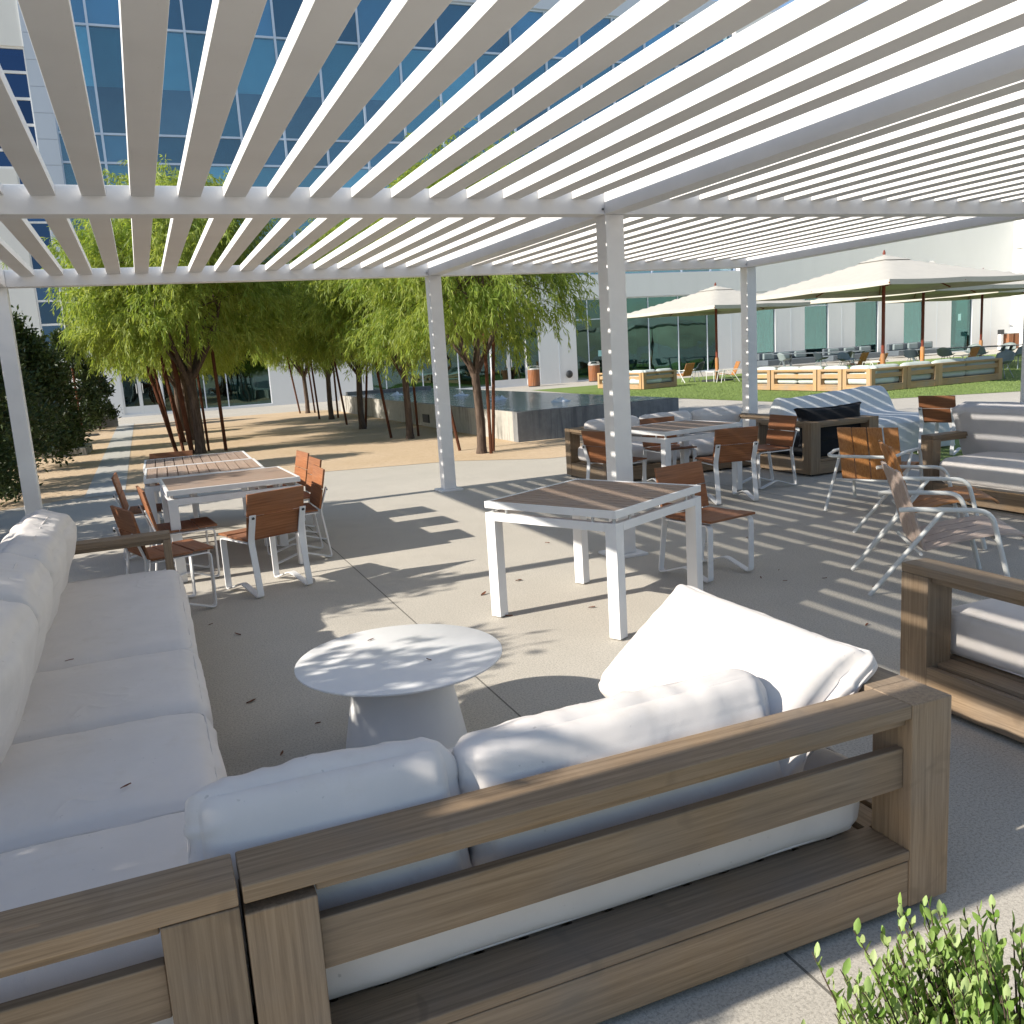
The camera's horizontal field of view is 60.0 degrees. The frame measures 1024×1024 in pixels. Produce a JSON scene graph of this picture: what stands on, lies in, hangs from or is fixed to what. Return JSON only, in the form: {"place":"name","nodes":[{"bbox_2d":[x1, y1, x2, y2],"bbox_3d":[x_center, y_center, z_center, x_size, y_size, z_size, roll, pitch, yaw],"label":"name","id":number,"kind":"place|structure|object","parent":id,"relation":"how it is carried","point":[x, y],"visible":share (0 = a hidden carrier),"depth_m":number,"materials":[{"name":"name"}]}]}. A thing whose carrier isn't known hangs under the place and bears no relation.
{"place":"outdoors","nodes":[
{"label":"outdoors","id":0,"kind":"place"},
{"bbox_2d":[84,423,133,497],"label":"path","id":1,"kind":"structure","parent":0,"point":[116,457],"depth_m":16.96,"materials":[{"name":"concrete"}]},
{"bbox_2d":[0,348,1023,1023],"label":"ground","id":2,"kind":"structure","parent":0,"point":[408,544],"depth_m":5.93,"materials":[{"name":"concrete"}]},
{"bbox_2d":[0,0,79,403],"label":"white wing","id":3,"kind":"structure","parent":2,"relation":"on","point":[19,64],"depth_m":34.67,"materials":[{"name":"paint"}]},
{"bbox_2d":[0,48,25,70],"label":"window pane","id":4,"kind":"structure","parent":3,"relation":"in","point":[10,59],"depth_m":34.17,"materials":[{"name":"blue glass"}]},
{"bbox_2d":[4,73,29,97],"bbox_3d":[-19.532,-16.473,34.216,1.540,0.860,0.020,-8,11,-22],"label":"window pane","id":5,"kind":"structure","parent":3,"relation":"in","point":[18,83],"depth_m":34.37,"materials":[{"name":"blue glass"}]},
{"bbox_2d":[0,46,64,333],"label":"window frame","id":6,"kind":"structure","parent":3,"relation":"in","point":[6,47],"depth_m":34.65,"materials":[{"name":"white paint"}]},
{"bbox_2d":[0,530,253,1023],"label":"teak sofa","id":7,"kind":"object","parent":2,"relation":"on","point":[197,973],"visible":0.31,"depth_m":1.73,"materials":[{"name":"wood"}]},
{"bbox_2d":[12,649,212,744],"bbox_3d":[-1.697,0.819,3.525,0.934,0.267,0.837,-8,11,-22],"label":"seat cushion","id":8,"kind":"object","parent":7,"relation":"on","point":[83,698],"visible":0.64,"depth_m":3.41,"materials":[{"name":"beige fabric"}]},
{"bbox_2d":[0,713,226,853],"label":"seat cushion","id":9,"kind":"object","parent":7,"relation":"on","point":[54,788],"visible":0.6,"depth_m":2.71,"materials":[{"name":"beige fabric"}]},
{"bbox_2d":[0,600,38,764],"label":"back pillow","id":10,"kind":"object","parent":9,"relation":"on","point":[19,629],"visible":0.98,"depth_m":2.94,"materials":[{"name":"beige fabric"}]},
{"bbox_2d":[36,570,198,672],"bbox_3d":[-2.201,0.636,4.731,0.933,0.271,1.855,-8,11,-22],"label":"seat cushion","id":11,"kind":"object","parent":7,"relation":"on","point":[117,617],"visible":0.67,"depth_m":4.44,"materials":[{"name":"beige fabric"}]},
{"bbox_2d":[0,553,52,683],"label":"back pillow","id":12,"kind":"object","parent":11,"relation":"on","point":[27,581],"visible":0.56,"depth_m":3.64,"materials":[{"name":"beige fabric"}]},
{"bbox_2d":[0,527,66,633],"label":"back pillow","id":13,"kind":"object","parent":11,"relation":"on","point":[47,548],"visible":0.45,"depth_m":4.39,"materials":[{"name":"beige fabric"}]},
{"bbox_2d":[9,509,76,593],"bbox_3d":[-2.756,0.293,5.154,0.343,0.563,0.700,12,4,-22],"label":"back pillow","id":14,"kind":"object","parent":11,"relation":"on","point":[64,525],"visible":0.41,"depth_m":5.11,"materials":[{"name":"beige fabric"}]},
{"bbox_2d":[0,811,253,1023],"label":"seat cushion","id":15,"kind":"object","parent":7,"relation":"on","point":[50,870],"visible":0.26,"depth_m":2.18,"materials":[{"name":"beige fabric"}]},
{"bbox_2d":[111,472,162,559],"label":"dining chair","id":16,"kind":"object","parent":2,"relation":"on","point":[136,510],"visible":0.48,"depth_m":8.06,"materials":[{"name":"red wood"}]},
{"bbox_2d":[110,505,216,606],"bbox_3d":[-2.428,0.309,6.207,0.531,0.759,0.464,-12,13,-38],"label":"dining chair","id":17,"kind":"object","parent":2,"relation":"on","point":[125,520],"visible":0.67,"depth_m":6.14,"materials":[{"name":"red wood"}]},
{"bbox_2d":[136,485,219,576],"bbox_3d":[-2.695,0.153,7.174,0.531,0.759,0.464,-9,11,-27],"label":"dining chair","id":18,"kind":"object","parent":2,"relation":"on","point":[200,522],"visible":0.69,"depth_m":7.10,"materials":[{"name":"red wood"}]},
{"bbox_2d":[143,451,250,516],"bbox_3d":[-3.298,-0.192,9.402,1.040,0.745,0.980,-7,11,-21],"label":"dining table","id":19,"kind":"object","parent":2,"relation":"on","point":[192,459],"visible":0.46,"depth_m":9.36,"materials":[{"name":"brown wood"}]},
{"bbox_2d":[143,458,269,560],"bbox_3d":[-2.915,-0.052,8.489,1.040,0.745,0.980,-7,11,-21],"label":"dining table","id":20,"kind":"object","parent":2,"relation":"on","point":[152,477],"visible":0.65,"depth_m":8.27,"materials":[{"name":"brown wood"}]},
{"bbox_2d":[159,466,307,582],"bbox_3d":[-2.398,0.074,7.603,1.040,0.745,0.960,-8,11,-24],"label":"dining table","id":21,"kind":"object","parent":2,"relation":"on","point":[276,477],"visible":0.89,"depth_m":7.24,"materials":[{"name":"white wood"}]},
{"bbox_2d":[218,485,312,597],"bbox_3d":[-1.865,0.193,6.658,0.531,0.759,0.464,7,14,44],"label":"dining chair","id":22,"kind":"object","parent":2,"relation":"on","point":[271,525],"visible":1,"depth_m":6.51,"materials":[{"name":"red wood"}]},
{"bbox_2d":[267,450,314,526],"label":"dining chair","id":23,"kind":"object","parent":2,"relation":"on","point":[302,459],"visible":0.27,"depth_m":9.12,"materials":[{"name":"red wood"}]},
{"bbox_2d":[0,410,582,509],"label":"sand bed","id":24,"kind":"object","parent":2,"relation":"on","point":[280,439],"visible":0.54,"depth_m":18.13,"materials":[{"name":"sand"}]},
{"bbox_2d":[0,422,43,504],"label":"evergreen shrub","id":25,"kind":"object","parent":24,"relation":"on","point":[8,485],"visible":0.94,"depth_m":12.04,"materials":[{"name":"green plant"}]},
{"bbox_2d":[0,318,70,493],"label":"evergreen shrub","id":26,"kind":"object","parent":24,"relation":"on","point":[35,413],"visible":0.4,"depth_m":13.99,"materials":[{"name":"green plant"}]},
{"bbox_2d":[0,305,91,466],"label":"evergreen shrub","id":27,"kind":"object","parent":24,"relation":"on","point":[35,357],"visible":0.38,"depth_m":16.64,"materials":[{"name":"green plant"}]},
{"bbox_2d":[4,334,92,456],"bbox_3d":[-10.536,-2.586,19.715,1.986,2.812,2.034,-8,11,-22],"label":"evergreen shrub","id":28,"kind":"object","parent":24,"relation":"on","point":[73,408],"visible":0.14,"depth_m":19.86,"materials":[{"name":"green plant"}]},
{"bbox_2d":[47,327,110,431],"bbox_3d":[-13.677,-4.069,27.559,1.940,3.452,2.087,-4,10,-2],"label":"evergreen shrub","id":29,"kind":"object","parent":24,"relation":"on","point":[90,398],"visible":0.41,"depth_m":27.55,"materials":[{"name":"green plant"}]},
{"bbox_2d":[75,354,120,428],"bbox_3d":[-13.801,-3.984,29.327,1.418,2.513,1.353,-13,14,-42],"label":"evergreen shrub","id":30,"kind":"object","parent":24,"relation":"on","point":[108,390],"visible":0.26,"depth_m":29.36,"materials":[{"name":"green plant"}]},
{"bbox_2d":[1,154,306,453],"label":"willow tree","id":31,"kind":"object","parent":24,"relation":"on","point":[126,318],"visible":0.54,"depth_m":16.76,"materials":[{"name":"green plant"}]},
{"bbox_2d":[52,221,271,440],"bbox_3d":[-8.164,-4.534,21.382,5.313,5.672,4.978,-7,11,-21],"label":"willow tree","id":32,"kind":"object","parent":24,"relation":"on","point":[185,393],"visible":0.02,"depth_m":20.85,"materials":[{"name":"green plant"}]},
{"bbox_2d":[112,338,247,430],"bbox_3d":[-9.656,-4.824,25.217,4.754,5.075,4.454,0,11,21],"label":"willow tree","id":33,"kind":"object","parent":24,"relation":"on","point":[171,379],"depth_m":25.38,"materials":[{"name":"green plant"}]},
{"bbox_2d":[170,351,193,453],"bbox_3d":[-6.702,-2.210,18.004,0.247,2.107,0.100,-8,11,-22],"label":"tree stake","id":34,"kind":"object","parent":24,"relation":"on","point":[182,406],"visible":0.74,"depth_m":17.98,"materials":[{"name":"brown wood"}]},
{"bbox_2d":[247,318,345,413],"bbox_3d":[-7.366,-5.973,30.531,4.417,5.175,4.336,5,13,39],"label":"willow tree","id":35,"kind":"object","parent":24,"relation":"on","point":[270,361],"visible":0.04,"depth_m":30.82,"materials":[{"name":"green plant"}]},
{"bbox_2d":[257,249,375,419],"bbox_3d":[-5.753,-5.470,26.392,4.564,5.447,4.650,0,11,19],"label":"willow tree","id":36,"kind":"object","parent":24,"relation":"on","point":[328,371],"visible":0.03,"depth_m":26.19,"materials":[{"name":"green plant"}]},
{"bbox_2d":[253,218,425,428],"bbox_3d":[-3.922,-4.810,21.755,4.743,5.556,4.655,-3,10,3],"label":"willow tree","id":37,"kind":"object","parent":24,"relation":"on","point":[303,348],"visible":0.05,"depth_m":21.05,"materials":[{"name":"green plant"}]},
{"bbox_2d":[290,165,513,438],"bbox_3d":[-2.183,-4.216,18.144,4.564,5.447,4.650,-3,10,5],"label":"willow tree","id":38,"kind":"object","parent":24,"relation":"on","point":[336,312],"visible":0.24,"depth_m":17.25,"materials":[{"name":"green plant"}]},
{"bbox_2d":[335,99,599,453],"bbox_3d":[-0.602,-3.646,14.410,4.650,5.447,4.564,-8,11,-22],"label":"willow tree","id":39,"kind":"object","parent":24,"relation":"on","point":[473,318],"visible":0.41,"depth_m":14.19,"materials":[{"name":"green plant"}]},
{"bbox_2d":[263,464,331,563],"bbox_3d":[-1.884,0.010,7.683,0.531,0.759,0.464,-8,11,-22],"label":"dining chair","id":40,"kind":"object","parent":2,"relation":"on","point":[317,492],"visible":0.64,"depth_m":7.63,"materials":[{"name":"red wood"}]},
{"bbox_2d":[275,456,328,545],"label":"dining chair","id":41,"kind":"object","parent":2,"relation":"on","point":[314,461],"visible":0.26,"depth_m":8.52,"materials":[{"name":"red wood"}]},
{"bbox_2d":[294,624,501,748],"bbox_3d":[-0.467,0.807,3.810,0.876,0.402,0.876,-8,11,-22],"label":"round table","id":42,"kind":"object","parent":2,"relation":"on","point":[393,683],"visible":0.95,"depth_m":3.65,"materials":[{"name":"plastic"}]},
{"bbox_2d":[340,386,678,441],"bbox_3d":[-1.342,-2.957,24.256,3.525,0.701,15.880,-8,11,-22],"label":"fountain basin","id":43,"kind":"object","parent":2,"relation":"on","point":[520,416],"visible":0.79,"depth_m":18.55,"materials":[{"name":"concrete"}]},
{"bbox_2d":[0,0,1023,558],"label":"pergola","id":44,"kind":"object","parent":2,"relation":"on","point":[870,124],"visible":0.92,"depth_m":4.92,"materials":[{"name":"metal"}]},
{"bbox_2d":[66,12,1013,417],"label":"storefront wing","id":45,"kind":"structure","parent":2,"relation":"on","point":[676,342],"depth_m":47.17,"materials":[{"name":"white paint"}]},
{"bbox_2d":[119,370,161,414],"bbox_3d":[-15.547,-5.530,37.070,1.550,2.800,0.158,-8,11,-22],"label":"door","id":46,"kind":"structure","parent":45,"relation":"in","point":[138,397],"depth_m":37.14,"materials":[{"name":"white paint"}]},
{"bbox_2d":[160,352,271,411],"bbox_3d":[-12.768,-6.059,38.192,4.430,3.100,0.090,-8,11,-22],"label":"window","id":47,"kind":"structure","parent":45,"relation":"in","point":[251,386],"depth_m":38.62,"materials":[{"name":"glass"}]},
{"bbox_2d":[371,337,491,389],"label":"window","id":48,"kind":"structure","parent":45,"relation":"in","point":[459,377],"depth_m":42.16,"materials":[{"name":"glass"}]},
{"bbox_2d":[55,0,837,277],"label":"glass tower","id":49,"kind":"structure","parent":45,"relation":"on","point":[97,25],"depth_m":37.79,"materials":[{"name":"blue glass"}]},
{"bbox_2d":[490,320,527,386],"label":"door","id":50,"kind":"structure","parent":45,"relation":"in","point":[506,377],"depth_m":43.31,"materials":[{"name":"white paint"}]},
{"bbox_2d":[574,295,715,380],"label":"window","id":51,"kind":"structure","parent":45,"relation":"in","point":[672,342],"depth_m":46.21,"materials":[{"name":"glass"}]},
{"bbox_2d":[756,309,774,366],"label":"window","id":52,"kind":"structure","parent":45,"relation":"in","point":[765,318],"depth_m":48.82,"materials":[{"name":"glass"}]},
{"bbox_2d":[805,298,827,361],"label":"window","id":53,"kind":"structure","parent":45,"relation":"in","point":[816,316],"depth_m":50.11,"materials":[{"name":"glass"}]},
{"bbox_2d":[855,301,877,351],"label":"window","id":54,"kind":"structure","parent":45,"relation":"in","point":[866,312],"depth_m":51.43,"materials":[{"name":"glass"}]},
{"bbox_2d":[904,302,921,342],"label":"window","id":55,"kind":"structure","parent":45,"relation":"in","point":[912,311],"depth_m":52.75,"materials":[{"name":"glass"}]},
{"bbox_2d":[951,299,971,351],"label":"window","id":56,"kind":"structure","parent":45,"relation":"in","point":[961,329],"depth_m":54.25,"materials":[{"name":"glass"}]},
{"bbox_2d":[235,667,951,1023],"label":"teak sofa","id":57,"kind":"object","parent":2,"relation":"on","point":[883,851],"visible":0.73,"depth_m":2.16,"materials":[{"name":"wood"}]},
{"bbox_2d":[326,747,858,999],"bbox_3d":[0.120,0.877,2.584,1.688,0.266,0.727,-8,11,-22],"label":"seat cushion","id":58,"kind":"object","parent":57,"relation":"on","point":[375,969],"visible":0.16,"depth_m":2.23,"materials":[{"name":"beige fabric"}]},
{"bbox_2d":[183,737,471,963],"bbox_3d":[-0.422,0.780,2.090,0.650,0.422,0.237,-7,-13,-20],"label":"back pillow","id":59,"kind":"object","parent":58,"relation":"on","point":[294,797],"visible":0.51,"depth_m":2.02,"materials":[{"name":"beige fabric"}]},
{"bbox_2d":[451,668,781,865],"bbox_3d":[0.306,0.691,2.376,0.960,0.404,0.229,-8,-12,-23],"label":"back pillow","id":60,"kind":"object","parent":58,"relation":"on","point":[547,741],"visible":0.5,"depth_m":2.28,"materials":[{"name":"beige fabric"}]},
{"bbox_2d":[598,584,877,776],"bbox_3d":[0.686,0.525,2.834,0.515,0.321,0.804,-46,33,-17],"label":"back pillow","id":61,"kind":"object","parent":58,"relation":"on","point":[685,632],"visible":0.63,"depth_m":2.71,"materials":[{"name":"beige fabric"}]},
{"bbox_2d":[484,478,702,639],"bbox_3d":[0.532,0.248,5.606,0.970,0.745,0.970,5,13,40],"label":"dining table","id":62,"kind":"object","parent":2,"relation":"on","point":[580,501],"visible":0.95,"depth_m":5.43,"materials":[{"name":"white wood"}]},
{"bbox_2d":[581,431,646,481],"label":"dining chair","id":63,"kind":"object","parent":2,"relation":"on","point":[592,452],"visible":0.39,"depth_m":9.49,"materials":[{"name":"red wood"}]},
{"bbox_2d":[640,416,696,481],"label":"dining chair","id":64,"kind":"object","parent":2,"relation":"on","point":[675,446],"visible":0.51,"depth_m":10.58,"materials":[{"name":"red wood"}]},
{"bbox_2d":[565,413,775,479],"bbox_3d":[2.108,-0.866,11.589,2.600,0.630,1.080,-8,11,-22],"label":"teak sofa","id":65,"kind":"object","parent":2,"relation":"on","point":[576,465],"visible":0.23,"depth_m":11.30,"materials":[{"name":"wood"}]},
{"bbox_2d":[578,441,690,464],"bbox_3d":[1.550,-0.770,11.304,1.191,0.244,0.928,-8,11,-22],"label":"seat cushion","id":66,"kind":"object","parent":65,"relation":"on","point":[637,451],"visible":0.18,"depth_m":10.93,"materials":[{"name":"beige fabric"}]},
{"bbox_2d":[679,432,753,456],"bbox_3d":[2.639,-0.916,11.736,1.190,0.245,0.925,-8,11,-22],"label":"seat cushion","id":67,"kind":"object","parent":65,"relation":"on","point":[705,446],"visible":0.18,"depth_m":11.18,"materials":[{"name":"beige fabric"}]},
{"bbox_2d":[690,406,741,433],"bbox_3d":[2.767,-1.229,12.096,0.811,0.411,0.251,-8,26,-22],"label":"back pillow","id":68,"kind":"object","parent":67,"relation":"on","point":[728,414],"visible":0.48,"depth_m":11.97,"materials":[{"name":"beige fabric"}]},
{"bbox_2d":[631,420,742,490],"bbox_3d":[1.812,-0.583,9.788,1.080,0.745,0.920,-10,12,-30],"label":"dining table","id":69,"kind":"object","parent":2,"relation":"on","point":[682,428],"visible":0.56,"depth_m":9.46,"materials":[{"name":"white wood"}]},
{"bbox_2d":[654,461,754,582],"bbox_3d":[1.371,0.053,6.301,0.464,0.759,0.531,-10,12,-33],"label":"dining chair","id":70,"kind":"object","parent":2,"relation":"on","point":[691,473],"visible":0.77,"depth_m":6.34,"materials":[{"name":"red wood"}]},
{"bbox_2d":[695,426,758,504],"bbox_3d":[2.203,-0.504,9.115,0.464,0.759,0.531,-6,10,-12],"label":"dining chair","id":71,"kind":"object","parent":2,"relation":"on","point":[725,450],"visible":0.91,"depth_m":8.89,"materials":[{"name":"red wood"}]},
{"bbox_2d":[742,414,796,488],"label":"dining chair","id":72,"kind":"object","parent":2,"relation":"on","point":[777,436],"visible":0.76,"depth_m":9.82,"materials":[{"name":"red wood"}]},
{"bbox_2d":[757,350,814,365],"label":"garden sofa","id":73,"kind":"object","parent":2,"relation":"on","point":[766,359],"visible":0.86,"depth_m":47.64,"materials":[{"name":"fabric"}]},
{"bbox_2d":[756,415,878,475],"bbox_3d":[3.739,-0.846,10.907,1.020,0.630,1.000,-8,11,-22],"label":"teak sofa","id":74,"kind":"object","parent":2,"relation":"on","point":[811,461],"visible":0.65,"depth_m":10.42,"materials":[{"name":"wood"}]},
{"bbox_2d":[770,431,853,456],"bbox_3d":[3.721,-0.848,10.954,0.751,0.264,0.850,-8,11,-22],"label":"seat cushion","id":75,"kind":"object","parent":74,"relation":"on","point":[828,446],"visible":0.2,"depth_m":10.59,"materials":[{"name":"white fabric"}]},
{"bbox_2d":[794,401,860,446],"bbox_3d":[3.815,-1.057,10.625,0.990,0.465,0.246,-8,1,-22],"label":"back pillow","id":76,"kind":"object","parent":75,"relation":"on","point":[828,413],"visible":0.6,"depth_m":10.49,"materials":[{"name":"black fabric"}]},
{"bbox_2d":[822,346,880,360],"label":"garden sofa","id":77,"kind":"object","parent":2,"relation":"on","point":[834,356],"visible":0.74,"depth_m":49.49,"materials":[{"name":"fabric"}]},
{"bbox_2d":[769,386,954,450],"bbox_3d":[4.787,-1.288,12.341,2.161,0.822,1.432,-7,11,-19],"label":"furniture cover","id":78,"kind":"object","parent":2,"relation":"on","point":[875,400],"visible":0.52,"depth_m":12.50,"materials":[{"name":"fabric"}]},
{"bbox_2d":[823,427,923,513],"bbox_3d":[3.423,-0.433,8.338,0.671,0.780,0.978,5,13,39],"label":"lounge chair","id":79,"kind":"object","parent":2,"relation":"on","point":[861,466],"visible":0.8,"depth_m":8.21,"materials":[{"name":"orange wood"}]},
{"bbox_2d":[801,892,1023,1023],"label":"leafy shrub","id":80,"kind":"object","parent":2,"relation":"on","point":[970,999],"visible":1,"depth_m":1.69,"materials":[{"name":"green plant"}]},
{"bbox_2d":[887,341,940,355],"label":"garden sofa","id":81,"kind":"object","parent":2,"relation":"on","point":[893,349],"visible":0.79,"depth_m":51.16,"materials":[{"name":"fabric"}]},
{"bbox_2d":[853,440,999,549],"bbox_3d":[3.180,-0.152,6.857,0.936,0.780,0.671,-1,10,13],"label":"lounge chair","id":82,"kind":"object","parent":2,"relation":"on","point":[968,492],"visible":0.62,"depth_m":6.74,"materials":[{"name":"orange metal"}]},
{"bbox_2d":[850,461,1023,595],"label":"lounge chair","id":83,"kind":"object","parent":2,"relation":"on","point":[933,534],"visible":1,"depth_m":5.60,"materials":[{"name":"fabric"}]},
{"bbox_2d":[913,439,962,461],"bbox_3d":[8.792,-0.789,10.566,6.450,0.001,6.750,-8,11,-22],"label":"turf patch","id":84,"kind":"object","parent":2,"relation":"on","point":[945,451],"depth_m":11.69,"materials":[{"name":"plant"}]},
{"bbox_2d":[917,396,960,455],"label":"dining chair","id":85,"kind":"object","parent":84,"relation":"on","point":[937,416],"visible":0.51,"depth_m":11.36,"materials":[{"name":"red wood"}]},
{"bbox_2d":[900,558,1023,742],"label":"teak sofa","id":86,"kind":"object","parent":2,"relation":"on","point":[927,658],"visible":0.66,"depth_m":3.75,"materials":[{"name":"wood"}]},
{"bbox_2d":[950,598,1023,676],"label":"seat cushion","id":87,"kind":"object","parent":86,"relation":"on","point":[989,632],"visible":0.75,"depth_m":3.76,"materials":[{"name":"beige fabric"}]},
{"bbox_2d":[921,431,1023,512],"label":"teak sofa","id":88,"kind":"object","parent":2,"relation":"on","point":[931,455],"visible":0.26,"depth_m":8.34,"materials":[{"name":"wood"}]},
{"bbox_2d":[939,451,1023,493],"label":"seat cushion","id":89,"kind":"object","parent":88,"relation":"on","point":[997,471],"visible":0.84,"depth_m":7.81,"materials":[{"name":"beige fabric"}]},
{"bbox_2d":[952,401,1023,454],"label":"back pillow","id":90,"kind":"object","parent":89,"relation":"on","point":[993,426],"visible":0.77,"depth_m":8.21,"materials":[{"name":"grey fabric"}]},
{"bbox_2d":[535,354,1021,401],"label":"lawn","id":91,"kind":"structure","parent":0,"point":[681,383],"depth_m":28.05,"materials":[{"name":"plant"}]},
{"bbox_2d":[630,370,676,389],"bbox_3d":[5.291,-4.984,33.433,1.600,0.630,0.950,-9,12,-29],"label":"teak sofa","id":92,"kind":"object","parent":91,"relation":"on","point":[673,375],"visible":0.77,"depth_m":33.03,"materials":[{"name":"wood"}]},
{"bbox_2d":[627,282,816,381],"bbox_3d":[8.193,-7.208,35.535,5.467,3.900,5.469,-10,12,-30],"label":"patio umbrella","id":93,"kind":"object","parent":91,"relation":"on","point":[715,300],"visible":0.8,"depth_m":34.46,"materials":[{"name":"fabric"}]},
{"bbox_2d":[771,369,817,390],"bbox_3d":[8.796,-3.971,26.558,0.946,0.630,2.000,-8,11,-22],"label":"teak sofa","id":94,"kind":"object","parent":91,"relation":"on","point":[775,376],"visible":0.82,"depth_m":26.32,"materials":[{"name":"wood"}]},
{"bbox_2d":[817,369,842,390],"bbox_3d":[9.389,-3.765,25.195,0.946,0.630,0.960,-8,11,-22],"label":"teak sofa","id":95,"kind":"object","parent":91,"relation":"on","point":[821,378],"visible":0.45,"depth_m":25.07,"materials":[{"name":"wood"}]},
{"bbox_2d":[871,366,906,389],"bbox_3d":[9.975,-3.639,24.292,1.250,0.630,0.946,-8,11,-22],"label":"teak sofa","id":96,"kind":"object","parent":91,"relation":"on","point":[902,375],"visible":0.55,"depth_m":23.92,"materials":[{"name":"wood"}]},
{"bbox_2d":[756,250,1023,363],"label":"patio umbrella","id":97,"kind":"object","parent":91,"relation":"on","point":[883,275],"visible":0.94,"depth_m":24.82,"materials":[{"name":"fabric"}]},
{"bbox_2d":[810,281,1023,360],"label":"patio umbrella","id":98,"kind":"object","parent":91,"relation":"on","point":[1008,286],"visible":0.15,"depth_m":32.09,"materials":[{"name":"fabric"}]},
{"bbox_2d":[906,363,938,388],"bbox_3d":[11.099,-3.791,24.740,1.150,0.630,0.946,-8,11,-22],"label":"teak sofa","id":99,"kind":"object","parent":91,"relation":"on","point":[934,379],"visible":0.75,"depth_m":24.34,"materials":[{"name":"wood"}]},
{"bbox_2d":[885,268,1023,355],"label":"patio umbrella","id":100,"kind":"object","parent":91,"relation":"on","point":[981,296],"visible":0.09,"depth_m":38.41,"materials":[{"name":"fabric"}]},
{"bbox_2d":[938,358,1002,385],"bbox_3d":[12.768,-4.019,25.429,2.450,0.630,0.950,-8,11,-22],"label":"teak sofa","id":101,"kind":"object","parent":91,"relation":"on","point":[997,366],"visible":0.82,"depth_m":25.02,"materials":[{"name":"wood"}]},
{"bbox_2d":[1010,219,1023,346],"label":"sunlit wing","id":102,"kind":"structure","parent":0,"point":[1017,311],"depth_m":54.83,"materials":[{"name":"paint"}]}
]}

